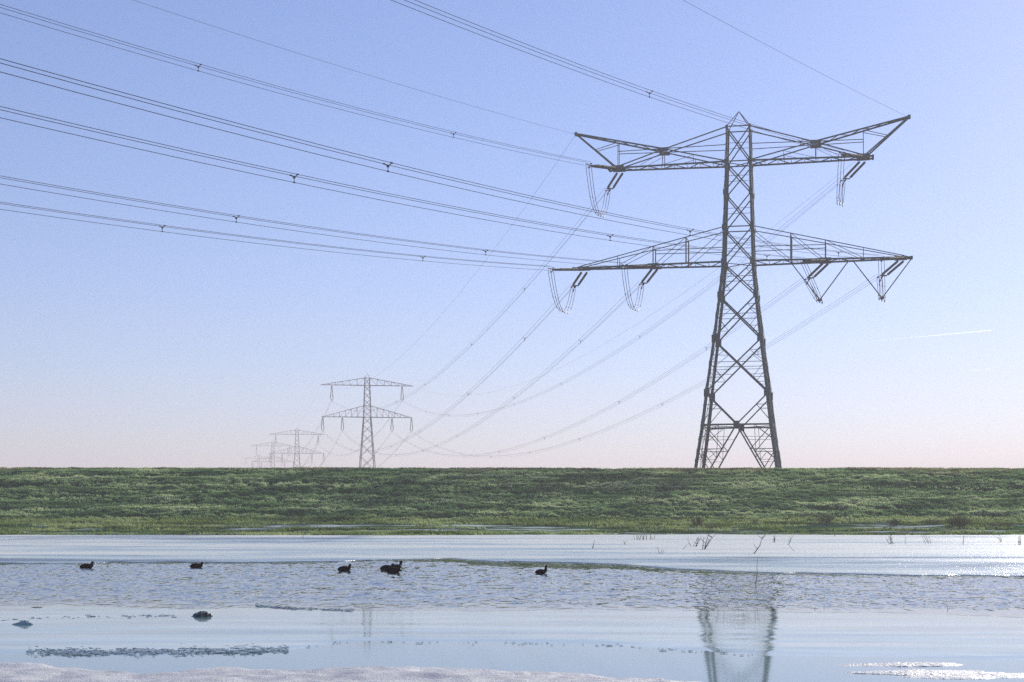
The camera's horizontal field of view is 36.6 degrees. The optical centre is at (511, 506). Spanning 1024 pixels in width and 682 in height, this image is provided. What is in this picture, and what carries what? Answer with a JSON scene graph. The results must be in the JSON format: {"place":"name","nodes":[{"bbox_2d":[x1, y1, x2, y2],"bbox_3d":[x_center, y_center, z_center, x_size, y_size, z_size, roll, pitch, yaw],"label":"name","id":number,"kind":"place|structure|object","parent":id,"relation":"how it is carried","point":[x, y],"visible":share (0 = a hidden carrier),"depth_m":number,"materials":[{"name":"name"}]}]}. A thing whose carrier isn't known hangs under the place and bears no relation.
{"place":"outdoors","nodes":[
{"label":"outdoors","id":0,"kind":"place"},
{"bbox_2d":[0,558,1023,617],"bbox_3d":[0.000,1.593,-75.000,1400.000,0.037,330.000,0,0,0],"label":"water","id":1,"kind":"structure","parent":0,"point":[443,584],"depth_m":30.29,"materials":[{"name":"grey liquid"}]},
{"bbox_2d":[80,561,94,567],"bbox_3d":[-11.032,1.517,40.173,0.407,0.220,0.165,0,0,0],"label":"coot","id":2,"kind":"object","parent":1,"relation":"on","point":[86,565],"visible":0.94,"depth_m":40.12,"materials":[{"name":"black"}]},
{"bbox_2d":[190,562,203,567],"bbox_3d":[-8.248,1.528,40.524,0.395,0.197,0.158,0,0,0],"label":"coot","id":3,"kind":"object","parent":1,"relation":"on","point":[197,565],"visible":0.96,"depth_m":40.47,"materials":[{"name":"black"}]},
{"bbox_2d":[337,564,351,570],"bbox_3d":[-4.179,1.522,38.667,0.382,0.206,0.155,0,0,0],"label":"coot","id":4,"kind":"object","parent":1,"relation":"on","point":[344,568],"visible":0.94,"depth_m":38.61,"materials":[{"name":"black"}]},
{"bbox_2d":[0,662,698,681],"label":"snow bank","id":5,"kind":"structure","parent":1,"relation":"on","point":[24,672],"depth_m":13.39,"materials":[{"name":"white snow"}]},
{"bbox_2d":[380,563,394,569],"bbox_3d":[-3.163,1.528,39.322,0.395,0.197,0.158,0,0,0],"label":"coot","id":6,"kind":"object","parent":1,"relation":"on","point":[385,567],"visible":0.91,"depth_m":39.27,"materials":[{"name":"black"}]},
{"bbox_2d":[386,565,401,572],"bbox_3d":[-2.868,1.517,37.571,0.407,0.220,0.165,0,0,0],"label":"coot","id":7,"kind":"object","parent":1,"relation":"on","point":[392,570],"visible":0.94,"depth_m":37.51,"materials":[{"name":"black"}]},
{"bbox_2d":[0,603,1023,660],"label":"thin ice","id":8,"kind":"structure","parent":1,"relation":"on","point":[854,634],"depth_m":19.92,"materials":[{"name":"ice"}]},
{"bbox_2d":[12,620,32,624],"bbox_3d":[-6.631,1.575,20.902,0.344,0.078,0.194,0,0,0],"label":"ice lump","id":9,"kind":"object","parent":8,"relation":"on","point":[26,622],"visible":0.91,"depth_m":20.86,"materials":[{"name":"ice"}]},
{"bbox_2d":[192,611,211,616],"bbox_3d":[-4.529,1.564,22.523,0.342,0.101,0.199,0,0,0],"label":"ice lump","id":10,"kind":"object","parent":8,"relation":"on","point":[202,614],"visible":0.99,"depth_m":22.47,"materials":[{"name":"grey ice"}]},
{"bbox_2d":[8,604,752,656],"bbox_3d":[-3.047,1.589,19.244,6.512,0.013,10.900,0,0,-35],"label":"ice rubble","id":11,"kind":"object","parent":8,"relation":"on","point":[73,651],"visible":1,"depth_m":17.09,"materials":[{"name":"grey ice"}]},
{"bbox_2d":[0,534,1023,576],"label":"snowy ice shelf","id":12,"kind":"object","parent":1,"relation":"on","point":[954,555],"visible":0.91,"depth_m":54.86,"materials":[{"name":"white ice"}]},
{"bbox_2d":[0,641,1023,681],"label":"clear ice","id":13,"kind":"structure","parent":1,"relation":"on","point":[614,661],"depth_m":15.98,"materials":[{"name":"ice"}]},
{"bbox_2d":[835,662,962,666],"bbox_3d":[3.892,1.601,15.676,1.750,0.046,0.550,0,0,0],"label":"snow patch","id":14,"kind":"object","parent":13,"relation":"on","point":[912,664],"visible":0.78,"depth_m":15.57,"materials":[{"name":"white snow"}]},
{"bbox_2d":[535,565,547,573],"bbox_3d":[0.711,1.507,37.120,0.332,0.232,0.135,0,0,0],"label":"coot","id":15,"kind":"object","parent":1,"relation":"on","point":[541,571],"visible":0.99,"depth_m":37.08,"materials":[{"name":"black"}]},
{"bbox_2d":[634,527,655,539],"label":"reed tuft","id":16,"kind":"object","parent":1,"relation":"in","point":[644,534],"visible":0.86,"depth_m":73.62,"materials":[{"name":"grey plant"}]},
{"bbox_2d":[701,529,717,548],"bbox_3d":[7.233,1.213,56.685,0.732,0.852,0.200,0,0,-14],"label":"twig","id":17,"kind":"object","parent":1,"relation":"in","point":[706,540],"visible":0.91,"depth_m":56.64,"materials":[{"name":"grey plant"}]},
{"bbox_2d":[843,669,1023,678],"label":"snow patch","id":18,"kind":"object","parent":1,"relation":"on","point":[947,674],"visible":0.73,"depth_m":14.70,"materials":[{"name":"white snow"}]},
{"bbox_2d":[0,467,1023,534],"bbox_3d":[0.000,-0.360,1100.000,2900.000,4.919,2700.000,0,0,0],"label":"ground","id":19,"kind":"structure","parent":0,"point":[808,527],"depth_m":101.24,"materials":[{"name":"green plant"}]},
{"bbox_2d":[242,456,273,467],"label":"suspension tower","id":20,"kind":"structure","parent":19,"relation":"on","point":[257,460],"depth_m":1528.96,"materials":[{"name":"metal"}]},
{"bbox_2d":[251,440,293,467],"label":"suspension tower","id":21,"kind":"structure","parent":19,"relation":"on","point":[271,454],"depth_m":1169.02,"materials":[{"name":"metal"}]},
{"bbox_2d":[269,429,324,466],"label":"suspension tower","id":22,"kind":"structure","parent":19,"relation":"on","point":[298,434],"depth_m":904.95,"materials":[{"name":"metal"}]},
{"bbox_2d":[321,374,412,467],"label":"suspension tower","id":23,"kind":"structure","parent":19,"relation":"on","point":[370,417],"depth_m":540.02,"materials":[{"name":"metal"}]},
{"bbox_2d":[324,284,570,452],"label":"power line","id":24,"kind":"object","parent":23,"relation":"attached to","point":[481,383],"visible":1,"depth_m":222.07,"materials":[{"name":"grey metal"}]},
{"bbox_2d":[332,187,609,411],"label":"power line","id":25,"kind":"object","parent":23,"relation":"attached to","point":[508,303],"visible":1,"depth_m":212.73,"materials":[{"name":"grey metal"}]},
{"bbox_2d":[352,290,635,455],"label":"power line","id":26,"kind":"object","parent":23,"relation":"attached to","point":[524,387],"visible":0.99,"depth_m":224.70,"materials":[{"name":"grey metal"}]},
{"bbox_2d":[393,278,804,456],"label":"power line","id":27,"kind":"object","parent":23,"relation":"attached to","point":[634,391],"visible":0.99,"depth_m":222.68,"materials":[{"name":"grey metal"}]},
{"bbox_2d":[403,181,838,416],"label":"power line","id":28,"kind":"object","parent":23,"relation":"attached to","point":[661,319],"visible":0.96,"depth_m":226.70,"materials":[{"name":"grey metal"}]},
{"bbox_2d":[411,274,880,457],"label":"power line","id":29,"kind":"object","parent":23,"relation":"attached to","point":[687,389],"visible":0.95,"depth_m":221.17,"materials":[{"name":"grey metal"}]},
{"bbox_2d":[0,466,1021,476],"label":"crest grass","id":30,"kind":"structure","parent":19,"relation":"on","point":[676,469],"depth_m":111.51,"materials":[{"name":"green plant"}]},
{"bbox_2d":[0,514,1023,534],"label":"marsh grass","id":31,"kind":"structure","parent":19,"relation":"on","point":[164,523],"depth_m":91.70,"materials":[{"name":"green plant"}]},
{"bbox_2d":[691,516,705,525],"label":"bush","id":32,"kind":"object","parent":19,"relation":"on","point":[697,522],"visible":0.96,"depth_m":91.92,"materials":[{"name":"green plant"}]},
{"bbox_2d":[703,523,723,528],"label":"bush","id":33,"kind":"object","parent":19,"relation":"on","point":[708,525],"visible":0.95,"depth_m":90.83,"materials":[{"name":"green plant"}]},
{"bbox_2d":[548,111,912,467],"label":"lattice tower","id":34,"kind":"structure","parent":19,"relation":"on","point":[725,268],"depth_m":158.99,"materials":[{"name":"grey metal"}]},
{"bbox_2d":[0,202,548,269],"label":"power line","id":35,"kind":"object","parent":34,"relation":"attached to","point":[254,238],"visible":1,"depth_m":115.34,"materials":[{"name":"grey metal"}]},
{"bbox_2d":[0,4,589,165],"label":"power line","id":36,"kind":"object","parent":34,"relation":"attached to","point":[267,83],"visible":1,"depth_m":109.09,"materials":[{"name":"grey metal"}]},
{"bbox_2d":[0,176,623,266],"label":"power line","id":37,"kind":"object","parent":34,"relation":"attached to","point":[285,224],"visible":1,"depth_m":106.86,"materials":[{"name":"grey metal"}]},
{"bbox_2d":[134,0,572,133],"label":"earth wire","id":38,"kind":"object","parent":34,"relation":"attached to","point":[337,65],"visible":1,"depth_m":126.88,"materials":[{"name":"grey metal"}]},
{"bbox_2d":[0,106,804,261],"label":"power line","id":39,"kind":"object","parent":34,"relation":"attached to","point":[294,177],"visible":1,"depth_m":83.62,"materials":[{"name":"grey metal"}]},
{"bbox_2d":[0,58,880,259],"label":"power line","id":40,"kind":"object","parent":34,"relation":"attached to","point":[387,165],"visible":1,"depth_m":74.83,"materials":[{"name":"grey metal"}]},
{"bbox_2d":[347,136,574,388],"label":"earth wire","id":41,"kind":"object","parent":34,"relation":"attached to","point":[481,265],"visible":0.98,"depth_m":220.55,"materials":[{"name":"grey metal"}]},
{"bbox_2d":[391,0,843,154],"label":"power line","id":42,"kind":"object","parent":34,"relation":"attached to","point":[601,72],"visible":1,"depth_m":103.36,"materials":[{"name":"grey metal"}]},
{"bbox_2d":[417,140,880,395],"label":"earth wire","id":43,"kind":"object","parent":34,"relation":"attached to","point":[688,289],"visible":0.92,"depth_m":222.16,"materials":[{"name":"grey metal"}]},
{"bbox_2d":[683,0,892,109],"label":"earth wire","id":44,"kind":"object","parent":34,"relation":"attached to","point":[788,56],"visible":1,"depth_m":127.66,"materials":[{"name":"grey metal"}]},
{"bbox_2d":[816,512,834,522],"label":"bush","id":45,"kind":"object","parent":19,"relation":"on","point":[828,518],"visible":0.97,"depth_m":93.29,"materials":[{"name":"green plant"}]},
{"bbox_2d":[886,518,900,524],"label":"bush","id":46,"kind":"object","parent":19,"relation":"on","point":[894,522],"visible":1,"depth_m":92.37,"materials":[{"name":"green plant"}]},
{"bbox_2d":[921,518,940,523],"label":"bush","id":47,"kind":"object","parent":19,"relation":"on","point":[930,521],"visible":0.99,"depth_m":92.90,"materials":[{"name":"green plant"}]},
{"bbox_2d":[944,514,971,526],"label":"bush","id":48,"kind":"object","parent":19,"relation":"on","point":[957,521],"visible":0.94,"depth_m":91.28,"materials":[{"name":"green plant"}]},
{"bbox_2d":[986,521,1020,525],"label":"bush","id":49,"kind":"object","parent":19,"relation":"on","point":[1000,524],"visible":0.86,"depth_m":91.79,"materials":[{"name":"green plant"}]},
{"bbox_2d":[0,0,1023,468],"label":"sky","id":50,"kind":"structure","parent":0,"point":[120,346],"materials":[{"name":"blue"}]}
]}

